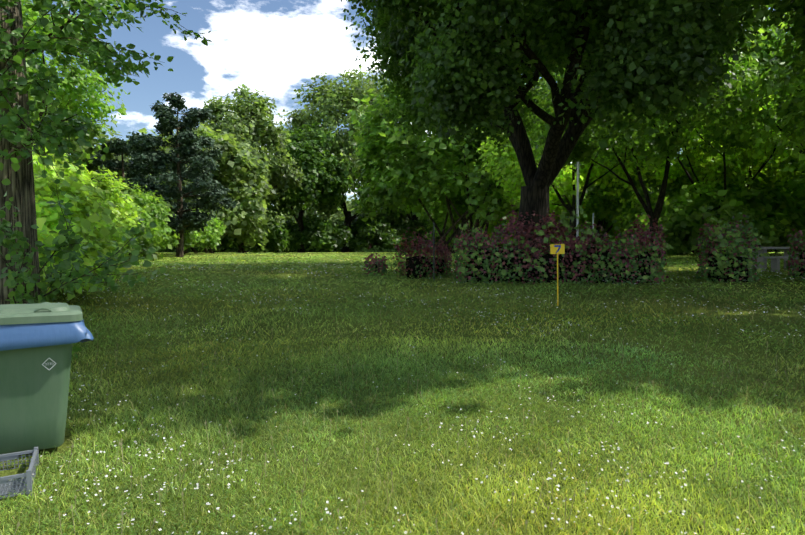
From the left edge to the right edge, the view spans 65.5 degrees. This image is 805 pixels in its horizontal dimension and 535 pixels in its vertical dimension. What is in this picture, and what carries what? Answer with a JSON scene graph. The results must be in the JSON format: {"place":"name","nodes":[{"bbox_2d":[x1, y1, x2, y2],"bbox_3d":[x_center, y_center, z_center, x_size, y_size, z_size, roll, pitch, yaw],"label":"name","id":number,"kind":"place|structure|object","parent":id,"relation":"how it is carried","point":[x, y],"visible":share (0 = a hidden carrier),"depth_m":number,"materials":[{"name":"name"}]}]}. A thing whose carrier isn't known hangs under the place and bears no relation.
{"place":"outdoors","nodes":[
{"label":"outdoors","id":0,"kind":"place"},
{"bbox_2d":[0,252,804,534],"bbox_3d":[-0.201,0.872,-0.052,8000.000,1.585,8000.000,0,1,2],"label":"lawn","id":1,"kind":"structure","parent":0,"point":[66,445],"depth_m":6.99,"materials":[{"name":"green plant"}]},
{"bbox_2d":[0,447,38,499],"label":"plastic crate","id":2,"kind":"object","parent":1,"relation":"on","point":[16,484],"visible":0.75,"depth_m":4.26,"materials":[{"name":"grey plastic"}]},
{"bbox_2d":[0,302,93,454],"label":"wheelie bin","id":3,"kind":"object","parent":1,"relation":"on","point":[37,340],"visible":1,"depth_m":4.78,"materials":[{"name":"green plastic"}]},
{"bbox_2d":[21,0,129,174],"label":"tall tree","id":4,"kind":"object","parent":1,"relation":"on","point":[79,94],"depth_m":32.72,"materials":[{"name":"green plant"}]},
{"bbox_2d":[32,144,140,300],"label":"shrubs","id":5,"kind":"object","parent":1,"relation":"on","point":[100,225],"visible":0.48,"depth_m":11.91,"materials":[{"name":"green plant"}]},
{"bbox_2d":[0,0,211,359],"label":"tree","id":6,"kind":"object","parent":1,"relation":"on","point":[10,120],"depth_m":7.54,"materials":[{"name":"green plant"}]},
{"bbox_2d":[82,136,164,191],"bbox_3d":[-16.395,-4.098,37.513,5.759,6.920,5.083,0,1,2],"label":"tree","id":7,"kind":"object","parent":1,"relation":"on","point":[115,146],"depth_m":36.52,"materials":[{"name":"green plant"}]},
{"bbox_2d":[36,103,275,252],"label":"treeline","id":8,"kind":"object","parent":1,"relation":"on","point":[243,217],"depth_m":50.17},
{"bbox_2d":[93,176,225,260],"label":"shrubs","id":9,"kind":"object","parent":1,"relation":"on","point":[150,207],"depth_m":29.06,"materials":[{"name":"green plant"}]},
{"bbox_2d":[123,92,237,256],"bbox_3d":[-11.927,-4.723,33.225,5.742,8.443,5.602,0,1,2],"label":"tree","id":10,"kind":"object","parent":1,"relation":"on","point":[190,143],"depth_m":32.41,"materials":[{"name":"green plant"}]},
{"bbox_2d":[186,84,303,252],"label":"tall tree","id":11,"kind":"object","parent":1,"relation":"on","point":[248,119],"depth_m":59.09,"materials":[{"name":"green plant"}]},
{"bbox_2d":[262,121,353,252],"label":"tree","id":12,"kind":"object","parent":1,"relation":"on","point":[308,144],"depth_m":64.78,"materials":[{"name":"green plant"}]},
{"bbox_2d":[147,207,482,252],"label":"shrub foliage","id":13,"kind":"object","parent":1,"relation":"on","point":[321,235],"visible":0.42,"depth_m":67.96,"materials":[{"name":"green plant"}]},
{"bbox_2d":[280,66,408,252],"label":"tree","id":14,"kind":"object","parent":1,"relation":"on","point":[334,104],"depth_m":69.85,"materials":[{"name":"green plant"}]},
{"bbox_2d":[364,244,387,275],"bbox_3d":[-0.779,-0.215,18.292,0.734,0.966,0.889,0,1,2],"label":"bush","id":15,"kind":"object","parent":1,"relation":"on","point":[381,263],"depth_m":18.12,"materials":[{"name":"green plant"}]},
{"bbox_2d":[351,122,476,246],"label":"tree","id":16,"kind":"object","parent":1,"relation":"on","point":[397,215],"depth_m":79.49,"materials":[{"name":"green plant"}]},
{"bbox_2d":[29,259,804,534],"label":"lawn daisies","id":17,"kind":"object","parent":1,"relation":"on","point":[295,519],"visible":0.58,"depth_m":4.79,"materials":[{"name":"white plant"}]},
{"bbox_2d":[391,226,452,278],"bbox_3d":[0.582,-0.390,17.657,1.809,1.479,2.054,0,1,2],"label":"hedge","id":18,"kind":"object","parent":1,"relation":"on","point":[441,252],"depth_m":17.26,"materials":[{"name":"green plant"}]},
{"bbox_2d":[156,197,775,251],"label":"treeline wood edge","id":19,"kind":"object","parent":1,"relation":"on","point":[363,249],"visible":0.02,"depth_m":100.05,"materials":[{"name":"green plant"}]},
{"bbox_2d":[171,194,783,251],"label":"trees","id":20,"kind":"object","parent":1,"relation":"on","point":[400,220],"visible":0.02,"depth_m":88.57,"materials":[{"name":"green plant"}]},
{"bbox_2d":[550,244,564,305],"bbox_3d":[2.934,0.192,11.834,0.270,1.262,0.026,-1,3,-2],"label":"pitch sign","id":21,"kind":"object","parent":1,"relation":"on","point":[557,249],"visible":0.94,"depth_m":11.80,"materials":[{"name":"yellow metal"}]},
{"bbox_2d":[452,204,673,284],"bbox_3d":[3.950,-0.604,15.930,5.433,2.098,2.015,0,1,2],"label":"hedge","id":22,"kind":"object","parent":1,"relation":"on","point":[623,247],"depth_m":15.58,"materials":[{"name":"green plant"}]},
{"bbox_2d":[476,66,665,248],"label":"tree","id":23,"kind":"object","parent":1,"relation":"on","point":[563,183],"depth_m":41.22,"materials":[{"name":"green plant"}]},
{"bbox_2d":[340,0,804,253],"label":"tree","id":24,"kind":"object","parent":1,"relation":"on","point":[450,79],"depth_m":14.94,"materials":[{"name":"green plant"}]},
{"bbox_2d":[341,72,804,255],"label":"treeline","id":25,"kind":"object","parent":1,"relation":"on","point":[683,212],"depth_m":45.51,"materials":[{"name":"green plant"}]},
{"bbox_2d":[575,162,580,238],"bbox_3d":[4.855,-1.280,17.360,0.140,3.280,0.112,-1,2,-35],"label":"tall pole","id":26,"kind":"object","parent":1,"relation":"on","point":[577,206],"visible":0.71,"depth_m":17.32,"materials":[{"name":"grey metal"}]},
{"bbox_2d":[476,160,788,247],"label":"tree","id":27,"kind":"object","parent":1,"relation":"on","point":[599,210],"visible":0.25,"depth_m":49.42,"materials":[{"name":"green plant"}]},
{"bbox_2d":[522,4,802,257],"bbox_3d":[11.944,-7.178,29.873,13.551,13.689,14.155,0,1,2],"label":"tree","id":28,"kind":"object","parent":1,"relation":"on","point":[668,142],"depth_m":27.75,"materials":[{"name":"green plant"}]},
{"bbox_2d":[622,48,803,254],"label":"tree","id":29,"kind":"object","parent":1,"relation":"on","point":[735,165],"depth_m":40.60,"materials":[{"name":"green plant"}]},
{"bbox_2d":[695,208,771,282],"bbox_3d":[8.218,-0.536,15.741,1.572,1.920,1.619,0,1,2],"label":"hedge","id":30,"kind":"object","parent":1,"relation":"on","point":[720,240],"depth_m":15.51,"materials":[{"name":"green plant"}]},
{"bbox_2d":[679,0,804,161],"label":"tree","id":31,"kind":"object","parent":1,"relation":"on","point":[790,90],"depth_m":27.41,"materials":[{"name":"green plant"}]},
{"bbox_2d":[740,247,798,271],"bbox_3d":[11.672,-0.266,19.591,1.600,0.760,1.740,0,1,-6],"label":"bench","id":32,"kind":"object","parent":1,"relation":"on","point":[775,262],"visible":0.44,"depth_m":19.25,"materials":[{"name":"concrete"}]},
{"bbox_2d":[766,0,804,172],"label":"tree","id":33,"kind":"object","parent":1,"relation":"on","point":[799,37],"visible":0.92,"depth_m":17.12,"materials":[{"name":"green plant"}]},
{"bbox_2d":[768,0,804,58],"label":"tree","id":34,"kind":"object","parent":1,"relation":"on","point":[789,54],"visible":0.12,"depth_m":18.07,"materials":[{"name":"green plant"}]},
{"bbox_2d":[775,45,804,124],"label":"tree","id":35,"kind":"object","parent":1,"relation":"on","point":[786,101],"visible":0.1,"depth_m":29.02,"materials":[{"name":"green plant"}]},
{"bbox_2d":[786,225,804,280],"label":"hedge","id":36,"kind":"object","parent":1,"relation":"on","point":[798,243],"depth_m":15.94,"materials":[{"name":"green plant"}]},
{"bbox_2d":[26,0,790,205],"label":"sky","id":37,"kind":"structure","parent":0,"point":[273,47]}
]}

